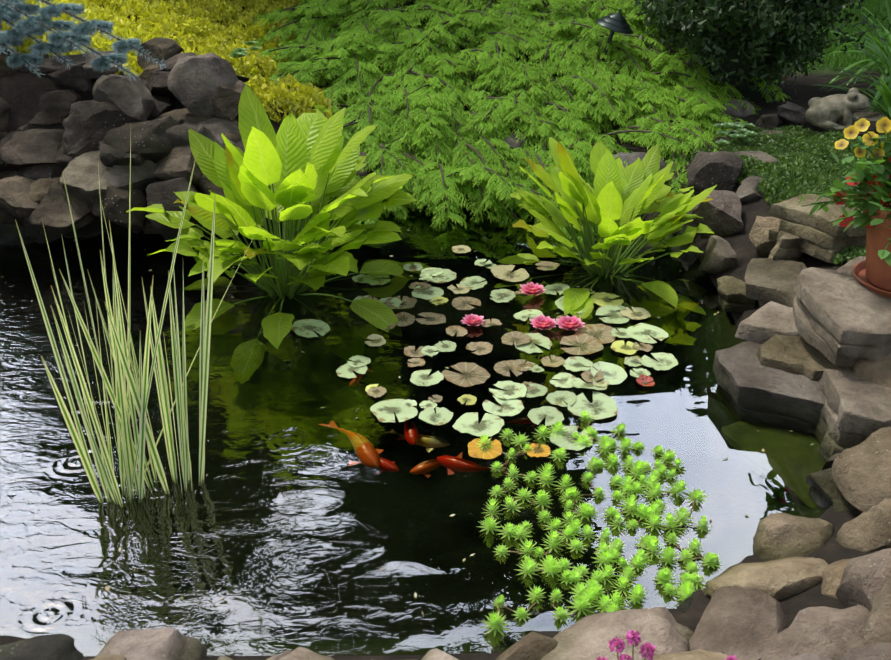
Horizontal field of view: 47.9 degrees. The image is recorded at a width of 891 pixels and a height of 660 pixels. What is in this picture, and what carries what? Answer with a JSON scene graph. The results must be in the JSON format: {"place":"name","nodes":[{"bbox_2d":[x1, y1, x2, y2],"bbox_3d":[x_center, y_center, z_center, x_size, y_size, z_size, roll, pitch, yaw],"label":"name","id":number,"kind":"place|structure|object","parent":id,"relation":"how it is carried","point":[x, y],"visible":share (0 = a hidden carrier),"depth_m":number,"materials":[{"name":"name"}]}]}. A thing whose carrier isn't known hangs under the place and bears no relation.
{"place":"outdoors","nodes":[
{"label":"outdoors","id":0,"kind":"place"},
{"bbox_2d":[2,240,812,613],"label":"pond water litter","id":1,"kind":"object","parent":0,"point":[452,514],"visible":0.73,"depth_m":2.44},
{"bbox_2d":[0,190,827,655],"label":"pond water","id":2,"kind":"structure","parent":0,"point":[310,504],"depth_m":2.74,"materials":[{"name":"liquid"}]},
{"bbox_2d":[0,221,30,245],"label":"rock wall","id":3,"kind":"structure","parent":2,"relation":"on","point":[9,234],"depth_m":4.06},
{"bbox_2d":[0,633,83,659],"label":"bank rock","id":4,"kind":"object","parent":2,"relation":"on","point":[59,646],"visible":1,"depth_m":2.04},
{"bbox_2d":[23,202,95,244],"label":"rock wall","id":5,"kind":"structure","parent":2,"relation":"on","point":[52,234],"depth_m":4.00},
{"bbox_2d":[23,217,43,234],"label":"rock wall","id":6,"kind":"structure","parent":5,"relation":"on","point":[36,229],"depth_m":3.99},
{"bbox_2d":[15,219,153,504],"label":"reeds","id":7,"kind":"object","parent":2,"relation":"on","point":[126,451],"visible":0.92,"depth_m":2.47,"materials":[{"name":"green plant"}]},
{"bbox_2d":[64,194,115,239],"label":"rock wall","id":8,"kind":"structure","parent":2,"relation":"on","point":[91,229],"depth_m":4.08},
{"bbox_2d":[60,150,111,204],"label":"rock wall","id":9,"kind":"structure","parent":8,"relation":"on","point":[83,177],"depth_m":3.93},
{"bbox_2d":[99,141,143,167],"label":"rock wall","id":10,"kind":"structure","parent":9,"relation":"on","point":[110,156],"depth_m":3.93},
{"bbox_2d":[67,124,124,156],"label":"rock wall","id":11,"kind":"structure","parent":10,"relation":"on","point":[93,141],"depth_m":3.99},
{"bbox_2d":[109,160,158,191],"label":"rock wall","id":12,"kind":"structure","parent":9,"relation":"on","point":[143,176],"depth_m":3.97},
{"bbox_2d":[90,654,125,659],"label":"bank rock","id":13,"kind":"object","parent":2,"relation":"on","point":[113,657],"visible":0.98,"depth_m":1.95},
{"bbox_2d":[88,186,145,232],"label":"rock wall","id":14,"kind":"structure","parent":2,"relation":"on","point":[115,203],"depth_m":3.90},
{"bbox_2d":[59,189,214,490],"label":"reeds","id":15,"kind":"object","parent":2,"relation":"on","point":[181,401],"visible":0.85,"depth_m":2.53,"materials":[{"name":"green plant"}]},
{"bbox_2d":[142,205,159,233],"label":"rock wall","id":16,"kind":"structure","parent":2,"relation":"on","point":[148,227],"depth_m":4.05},
{"bbox_2d":[63,139,269,497],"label":"reeds","id":17,"kind":"object","parent":2,"relation":"on","point":[158,334],"visible":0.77,"depth_m":2.46,"materials":[{"name":"green plant"}]},
{"bbox_2d":[146,177,200,240],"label":"rock wall","id":18,"kind":"structure","parent":2,"relation":"on","point":[164,195],"depth_m":3.92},
{"bbox_2d":[126,84,415,348],"bbox_3d":[-0.551,-0.384,3.601,1.122,0.918,1.087,0,28,-1],"label":"water plant","id":19,"kind":"object","parent":2,"relation":"in","point":[294,174],"visible":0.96,"depth_m":3.50,"materials":[{"name":"green plant"}]},
{"bbox_2d":[266,647,333,659],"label":"bank rock","id":20,"kind":"object","parent":2,"relation":"on","point":[300,653],"visible":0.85,"depth_m":2.00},
{"bbox_2d":[272,650,290,659],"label":"bank rock","id":21,"kind":"object","parent":20,"relation":"on","point":[283,654],"visible":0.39,"depth_m":1.99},
{"bbox_2d":[335,152,382,196],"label":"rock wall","id":22,"kind":"structure","parent":2,"relation":"on","point":[361,174],"depth_m":4.48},
{"bbox_2d":[421,649,457,659],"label":"bank rock","id":23,"kind":"object","parent":2,"relation":"on","point":[434,654],"visible":0.98,"depth_m":1.99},
{"bbox_2d":[261,245,677,458],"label":"water lily pads","id":24,"kind":"object","parent":2,"relation":"on","point":[585,342],"visible":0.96,"depth_m":3.22,"materials":[{"name":"plant"}]},
{"bbox_2d":[461,282,584,329],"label":"water lily flowers","id":25,"kind":"object","parent":2,"relation":"on","point":[542,322],"visible":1,"depth_m":3.44,"materials":[{"name":"pink plant"}]},
{"bbox_2d":[496,631,557,659],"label":"bank rock","id":26,"kind":"object","parent":2,"relation":"on","point":[532,645],"visible":0.92,"depth_m":2.03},
{"bbox_2d":[476,410,721,636],"bbox_3d":[0.380,0.439,2.554,0.617,0.048,0.888,0,28,-1],"label":"aquatic plant","id":27,"kind":"object","parent":2,"relation":"on","point":[583,599],"visible":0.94,"depth_m":2.48,"materials":[{"name":"green plant"}]},
{"bbox_2d":[510,137,716,317],"bbox_3d":[0.613,-0.435,3.787,0.866,0.660,0.930,0,28,-1],"label":"water plant","id":28,"kind":"object","parent":2,"relation":"in","point":[628,196],"visible":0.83,"depth_m":3.76,"materials":[{"name":"green plant"}]},
{"bbox_2d":[541,607,693,659],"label":"bank rock","id":29,"kind":"object","parent":2,"relation":"on","point":[661,629],"visible":0.67,"depth_m":2.03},
{"bbox_2d":[613,152,667,185],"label":"rock","id":30,"kind":"object","parent":2,"relation":"on","point":[630,158],"visible":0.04,"depth_m":4.40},
{"bbox_2d":[643,649,727,659],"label":"bank rock","id":31,"kind":"object","parent":2,"relation":"on","point":[699,654],"visible":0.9,"depth_m":1.90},
{"bbox_2d":[672,219,699,237],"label":"bank rock","id":32,"kind":"object","parent":2,"relation":"on","point":[684,226],"visible":0.17,"depth_m":4.10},
{"bbox_2d":[687,151,743,194],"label":"bank rock","id":33,"kind":"object","parent":2,"relation":"on","point":[721,170],"visible":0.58,"depth_m":4.23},
{"bbox_2d":[689,586,787,659],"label":"bank rock","id":34,"kind":"object","parent":2,"relation":"on","point":[739,623],"visible":0.75,"depth_m":2.03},
{"bbox_2d":[702,556,828,600],"bbox_3d":[0.738,0.573,2.243,0.330,0.150,0.188,0,28,-1],"label":"bank rock","id":35,"kind":"object","parent":2,"relation":"on","point":[779,579],"visible":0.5,"depth_m":2.18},
{"bbox_2d":[753,513,833,560],"bbox_3d":[0.831,0.510,2.389,0.210,0.138,0.197,0,28,-1],"label":"bank rock","id":36,"kind":"object","parent":2,"relation":"on","point":[780,535],"visible":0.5,"depth_m":2.35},
{"bbox_2d":[821,559,850,598],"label":"bank rock","id":37,"kind":"object","parent":2,"relation":"on","point":[832,574],"visible":0.29,"depth_m":2.13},
{"bbox_2d":[832,427,890,512],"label":"bank rock","id":38,"kind":"object","parent":2,"relation":"on","point":[861,473],"visible":0.88,"depth_m":2.45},
{"bbox_2d":[835,498,890,551],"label":"bank rock","id":39,"kind":"object","parent":2,"relation":"on","point":[869,530],"visible":0.6,"depth_m":2.28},
{"bbox_2d":[0,0,890,659],"bbox_3d":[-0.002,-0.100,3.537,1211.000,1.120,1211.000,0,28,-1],"label":"ground","id":40,"kind":"structure","parent":0,"point":[20,92],"depth_m":4.12,"materials":[{"name":"soil"}]},
{"bbox_2d":[0,170,70,239],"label":"rock wall","id":41,"kind":"structure","parent":40,"relation":"on","point":[9,173],"depth_m":4.11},
{"bbox_2d":[16,164,63,179],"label":"rock wall","id":42,"kind":"structure","parent":41,"relation":"on","point":[34,172],"depth_m":4.08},
{"bbox_2d":[29,177,59,201],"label":"rock wall","id":43,"kind":"structure","parent":40,"relation":"on","point":[39,188],"depth_m":3.99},
{"bbox_2d":[0,175,37,217],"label":"rock wall","id":44,"kind":"structure","parent":43,"relation":"on","point":[16,200],"depth_m":3.94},
{"bbox_2d":[0,207,21,221],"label":"rock wall","id":45,"kind":"structure","parent":44,"relation":"on","point":[6,216],"depth_m":3.99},
{"bbox_2d":[28,89,81,124],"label":"rock","id":46,"kind":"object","parent":40,"relation":"on","point":[55,107],"depth_m":4.16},
{"bbox_2d":[56,139,72,169],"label":"rock wall","id":47,"kind":"structure","parent":40,"relation":"on","point":[63,159],"depth_m":4.08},
{"bbox_2d":[62,101,131,158],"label":"rock wall","id":48,"kind":"structure","parent":47,"relation":"on","point":[84,125],"depth_m":4.00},
{"bbox_2d":[45,62,90,95],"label":"rock","id":49,"kind":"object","parent":40,"relation":"on","point":[75,78],"depth_m":4.18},
{"bbox_2d":[18,51,125,79],"bbox_3d":[-1.588,-1.123,4.281,0.444,0.087,0.174,-7,29,-14],"label":"rock","id":50,"kind":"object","parent":40,"relation":"on","point":[51,64],"depth_m":4.24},
{"bbox_2d":[0,0,166,79],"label":"blue spruce branches","id":51,"kind":"object","parent":40,"relation":"on","point":[15,11],"visible":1,"depth_m":3.98,"materials":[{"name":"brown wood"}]},
{"bbox_2d":[68,100,98,115],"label":"rock wall","id":52,"kind":"structure","parent":40,"relation":"on","point":[78,106],"depth_m":4.05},
{"bbox_2d":[139,64,159,82],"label":"rock wall","id":53,"kind":"structure","parent":40,"relation":"on","point":[145,74],"depth_m":4.36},
{"bbox_2d":[95,627,206,659],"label":"bank rock","id":54,"kind":"object","parent":40,"relation":"on","point":[167,643],"visible":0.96,"depth_m":2.03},
{"bbox_2d":[147,94,171,120],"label":"rock wall","id":55,"kind":"structure","parent":40,"relation":"on","point":[162,104],"depth_m":4.23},
{"bbox_2d":[137,37,183,67],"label":"rock","id":56,"kind":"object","parent":40,"relation":"on","point":[164,49],"depth_m":4.43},
{"bbox_2d":[165,122,197,146],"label":"rock wall","id":57,"kind":"structure","parent":40,"relation":"on","point":[177,135],"depth_m":4.02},
{"bbox_2d":[0,0,406,121],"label":"gold sedum plant","id":58,"kind":"object","parent":40,"relation":"on","point":[190,24],"visible":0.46,"depth_m":5.28,"materials":[{"name":"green plant"}]},
{"bbox_2d":[454,116,501,131],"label":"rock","id":59,"kind":"object","parent":40,"relation":"on","point":[478,126],"depth_m":4.86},
{"bbox_2d":[229,41,756,144],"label":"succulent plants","id":60,"kind":"object","parent":40,"relation":"on","point":[242,52],"visible":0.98,"depth_m":4.62,"materials":[{"name":"green plant"}]},
{"bbox_2d":[478,130,529,162],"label":"rock","id":61,"kind":"object","parent":40,"relation":"on","point":[511,140],"visible":0.15,"depth_m":4.68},
{"bbox_2d":[240,0,790,243],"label":"juniper shrub","id":62,"kind":"object","parent":40,"relation":"on","point":[401,45],"depth_m":4.99,"materials":[{"name":"plant"}]},
{"bbox_2d":[595,9,633,69],"bbox_3d":[0.870,-1.400,5.248,0.204,0.546,0.203,-19,34,-32],"label":"path light","id":63,"kind":"object","parent":40,"relation":"on","point":[615,22],"visible":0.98,"depth_m":5.11,"materials":[{"name":"grey metal"}]},
{"bbox_2d":[596,629,737,659],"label":"thrift flowers","id":64,"kind":"object","parent":40,"relation":"on","point":[632,637],"visible":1,"depth_m":1.78,"materials":[{"name":"pink plant"}]},
{"bbox_2d":[677,596,693,612],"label":"bank rock","id":65,"kind":"object","parent":40,"relation":"on","point":[683,606],"visible":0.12,"depth_m":2.20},
{"bbox_2d":[697,235,736,273],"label":"bank rock","id":66,"kind":"object","parent":40,"relation":"on","point":[720,255],"visible":0.9,"depth_m":3.75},
{"bbox_2d":[691,190,743,237],"bbox_3d":[1.109,-0.442,4.044,0.223,0.228,0.161,15,31,26],"label":"bank rock","id":67,"kind":"object","parent":40,"relation":"on","point":[720,213],"visible":0.77,"depth_m":3.98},
{"bbox_2d":[714,99,755,117],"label":"bank rock","id":68,"kind":"object","parent":40,"relation":"on","point":[742,111],"visible":0.54,"depth_m":5.12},
{"bbox_2d":[717,276,754,312],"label":"rock","id":69,"kind":"object","parent":40,"relation":"on","point":[732,294],"visible":0.9,"depth_m":3.48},
{"bbox_2d":[735,175,763,202],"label":"bank rock","id":70,"kind":"object","parent":40,"relation":"on","point":[747,190],"visible":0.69,"depth_m":4.10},
{"bbox_2d":[735,151,778,169],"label":"bank rock","id":71,"kind":"object","parent":40,"relation":"on","point":[765,157],"visible":0.21,"depth_m":4.42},
{"bbox_2d":[626,0,890,101],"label":"evergreen shrub","id":72,"kind":"object","parent":40,"relation":"on","point":[739,45],"visible":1,"depth_m":5.08,"materials":[{"name":"green plant"}]},
{"bbox_2d":[749,216,780,254],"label":"bank rock","id":73,"kind":"object","parent":40,"relation":"on","point":[758,237],"visible":0.58,"depth_m":3.71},
{"bbox_2d":[755,114,778,127],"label":"bank rock","id":74,"kind":"object","parent":40,"relation":"on","point":[768,121],"visible":0.71,"depth_m":4.93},
{"bbox_2d":[735,301,800,343],"bbox_3d":[1.090,-0.003,3.157,0.285,0.082,0.224,19,33,31],"label":"rock","id":75,"kind":"object","parent":40,"relation":"on","point":[766,322],"visible":0.52,"depth_m":3.14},
{"bbox_2d":[745,258,806,307],"bbox_3d":[1.124,-0.150,3.354,0.258,0.080,0.284,0,28,-1],"label":"rock","id":76,"kind":"object","parent":40,"relation":"on","point":[767,280],"visible":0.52,"depth_m":3.35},
{"bbox_2d":[754,130,808,137],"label":"bank rock","id":77,"kind":"object","parent":40,"relation":"on","point":[774,131],"visible":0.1,"depth_m":4.78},
{"bbox_2d":[768,231,803,261],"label":"rock","id":78,"kind":"object","parent":40,"relation":"on","point":[786,247],"visible":0.62,"depth_m":3.49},
{"bbox_2d":[690,124,887,264],"bbox_3d":[1.662,-0.556,4.027,1.151,0.134,1.864,0,28,-1],"label":"thyme plant","id":79,"kind":"object","parent":40,"relation":"on","point":[805,163],"visible":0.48,"depth_m":4.32,"materials":[{"name":"green plant"}]},
{"bbox_2d":[777,101,822,129],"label":"bank rock","id":80,"kind":"object","parent":40,"relation":"on","point":[789,113],"visible":0.52,"depth_m":4.90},
{"bbox_2d":[780,653,831,659],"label":"bank rock","id":81,"kind":"object","parent":40,"relation":"on","point":[811,656],"visible":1,"depth_m":1.84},
{"bbox_2d":[761,605,869,659],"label":"bank rock","id":82,"kind":"object","parent":40,"relation":"on","point":[833,633],"visible":0.85,"depth_m":1.94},
{"bbox_2d":[768,194,866,262],"bbox_3d":[1.379,-0.367,3.557,0.323,0.165,0.347,-25,37,-38],"label":"rock","id":83,"kind":"object","parent":40,"relation":"on","point":[819,236],"visible":0.69,"depth_m":3.48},
{"bbox_2d":[806,453,854,511],"bbox_3d":[1.070,0.423,2.572,0.260,0.154,0.247,0,28,-1],"label":"rock","id":84,"kind":"object","parent":40,"relation":"on","point":[824,490],"visible":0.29,"depth_m":2.58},
{"bbox_2d":[814,369,890,460],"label":"rock","id":85,"kind":"object","parent":40,"relation":"on","point":[854,411],"visible":0.75,"depth_m":2.72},
{"bbox_2d":[814,0,890,122],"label":"ornamental grass","id":86,"kind":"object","parent":40,"relation":"on","point":[882,94],"depth_m":5.33,"materials":[{"name":"green plant"}]},
{"bbox_2d":[823,111,887,133],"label":"bank rock","id":87,"kind":"object","parent":40,"relation":"on","point":[872,117],"visible":0.27,"depth_m":4.83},
{"bbox_2d":[805,88,870,130],"bbox_3d":[1.853,-1.053,4.727,0.280,0.170,0.276,10,30,19],"label":"frog statue","id":88,"kind":"object","parent":87,"relation":"on","point":[828,112],"visible":1,"depth_m":4.67,"materials":[{"name":"stone"}]},
{"bbox_2d":[836,548,890,610],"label":"bank rock","id":89,"kind":"object","parent":40,"relation":"on","point":[865,578],"visible":0.67,"depth_m":2.01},
{"bbox_2d":[840,642,890,659],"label":"bank rock","id":90,"kind":"object","parent":40,"relation":"on","point":[879,651],"visible":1,"depth_m":1.79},
{"bbox_2d":[852,355,890,387],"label":"bank rock","id":91,"kind":"object","parent":40,"relation":"on","point":[873,371],"visible":0.35,"depth_m":2.79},
{"bbox_2d":[864,576,890,645],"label":"bank rock","id":92,"kind":"object","parent":40,"relation":"on","point":[877,628],"visible":0.73,"depth_m":1.86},
{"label":"wall rock","id":93,"kind":"object","parent":40,"relation":"on","visible":0},
{"bbox_2d":[0,128,64,167],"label":"rock wall","id":94,"kind":"structure","parent":93,"relation":"on","point":[36,146],"depth_m":4.07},
{"bbox_2d":[0,97,9,131],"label":"rock wall","id":95,"kind":"structure","parent":94,"relation":"on","point":[4,110],"depth_m":4.10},
{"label":"wall rock","id":96,"kind":"object","parent":40,"relation":"on","visible":0},
{"bbox_2d":[167,53,238,119],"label":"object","id":97,"kind":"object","parent":96,"relation":"on","point":[194,82],"depth_m":4.08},
{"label":"wall rock","id":98,"kind":"object","parent":40,"relation":"on","visible":0},
{"bbox_2d":[29,179,90,227],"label":"rock wall","id":99,"kind":"structure","parent":98,"relation":"on","point":[52,209],"depth_m":3.93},
{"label":"wall rock","id":100,"kind":"object","parent":40,"relation":"on","visible":0},
{"bbox_2d":[224,132,241,142],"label":"rock wall","id":101,"kind":"structure","parent":100,"relation":"on","point":[235,137],"depth_m":4.11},
{"bbox_2d":[152,108,212,122],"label":"rock wall","id":102,"kind":"structure","parent":101,"relation":"on","point":[185,114],"depth_m":4.14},
{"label":"shelf rock","id":103,"kind":"object","parent":40,"relation":"on","visible":0},
{"bbox_2d":[713,341,823,432],"bbox_3d":[1.002,0.208,3.045,0.412,0.231,0.320,12,30,22],"label":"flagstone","id":104,"kind":"object","parent":103,"relation":"on","point":[749,385],"visible":0.5,"depth_m":2.92,"materials":[{"name":"stone"}]},
{"bbox_2d":[756,335,852,380],"bbox_3d":[1.101,0.108,3.044,0.338,0.130,0.266,0,28,-1],"label":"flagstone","id":105,"kind":"object","parent":104,"relation":"on","point":[796,354],"visible":0.42,"depth_m":2.98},
{"bbox_2d":[793,256,890,366],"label":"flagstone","id":106,"kind":"object","parent":105,"relation":"on","point":[842,315],"visible":0.88,"depth_m":2.90,"materials":[{"name":"stone"}]},
{"bbox_2d":[853,203,890,297],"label":"flower pot","id":107,"kind":"object","parent":106,"relation":"on","point":[873,270],"visible":0.65,"depth_m":2.96,"materials":[{"name":"ceramic"}]},
{"bbox_2d":[798,106,890,266],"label":"potted flowers","id":108,"kind":"object","parent":107,"relation":"in","point":[873,183],"visible":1,"depth_m":2.89,"materials":[{"name":"green plant"}]},
{"bbox_2d":[787,0,890,71],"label":"lawn grass","id":109,"kind":"structure","parent":0,"point":[876,3],"depth_m":6.78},
{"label":"wall rock","id":110,"kind":"object","parent":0,"visible":0},
{"bbox_2d":[211,80,248,120],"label":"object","id":111,"kind":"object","parent":110,"relation":"on","point":[225,100],"depth_m":4.15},
{"bbox_2d":[236,75,248,81],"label":"rock wall","id":112,"kind":"structure","parent":110,"relation":"on","point":[243,79],"depth_m":4.30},
{"bbox_2d":[150,52,195,73],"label":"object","id":113,"kind":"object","parent":112,"relation":"on","point":[169,63],"depth_m":4.31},
{"bbox_2d":[149,70,174,96],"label":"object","id":114,"kind":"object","parent":113,"relation":"on","point":[158,80],"depth_m":4.25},
{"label":"wall rock","id":115,"kind":"object","parent":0,"visible":0},
{"bbox_2d":[199,174,225,197],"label":"rock wall","id":116,"kind":"structure","parent":115,"relation":"on","point":[206,184],"depth_m":3.98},
{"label":"wall rock","id":117,"kind":"object","parent":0,"visible":0},
{"bbox_2d":[92,74,154,122],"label":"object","id":118,"kind":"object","parent":117,"relation":"on","point":[132,99],"depth_m":4.04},
{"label":"wall rock","id":119,"kind":"object","parent":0,"visible":0},
{"bbox_2d":[0,53,18,75],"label":"rock wall","id":120,"kind":"structure","parent":119,"relation":"on","point":[5,69],"depth_m":4.18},
{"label":"wall rock","id":121,"kind":"object","parent":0,"visible":0},
{"bbox_2d":[154,145,202,185],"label":"rock wall","id":122,"kind":"structure","parent":121,"relation":"on","point":[177,162],"depth_m":3.98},
{"bbox_2d":[102,116,183,162],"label":"rock wall","id":123,"kind":"structure","parent":122,"relation":"on","point":[150,140],"depth_m":3.98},
{"bbox_2d":[197,118,240,150],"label":"rock wall","id":124,"kind":"structure","parent":121,"relation":"on","point":[213,129],"depth_m":4.07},
{"bbox_2d":[235,139,244,152],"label":"rock wall","id":125,"kind":"structure","parent":121,"relation":"on","point":[239,144],"depth_m":4.10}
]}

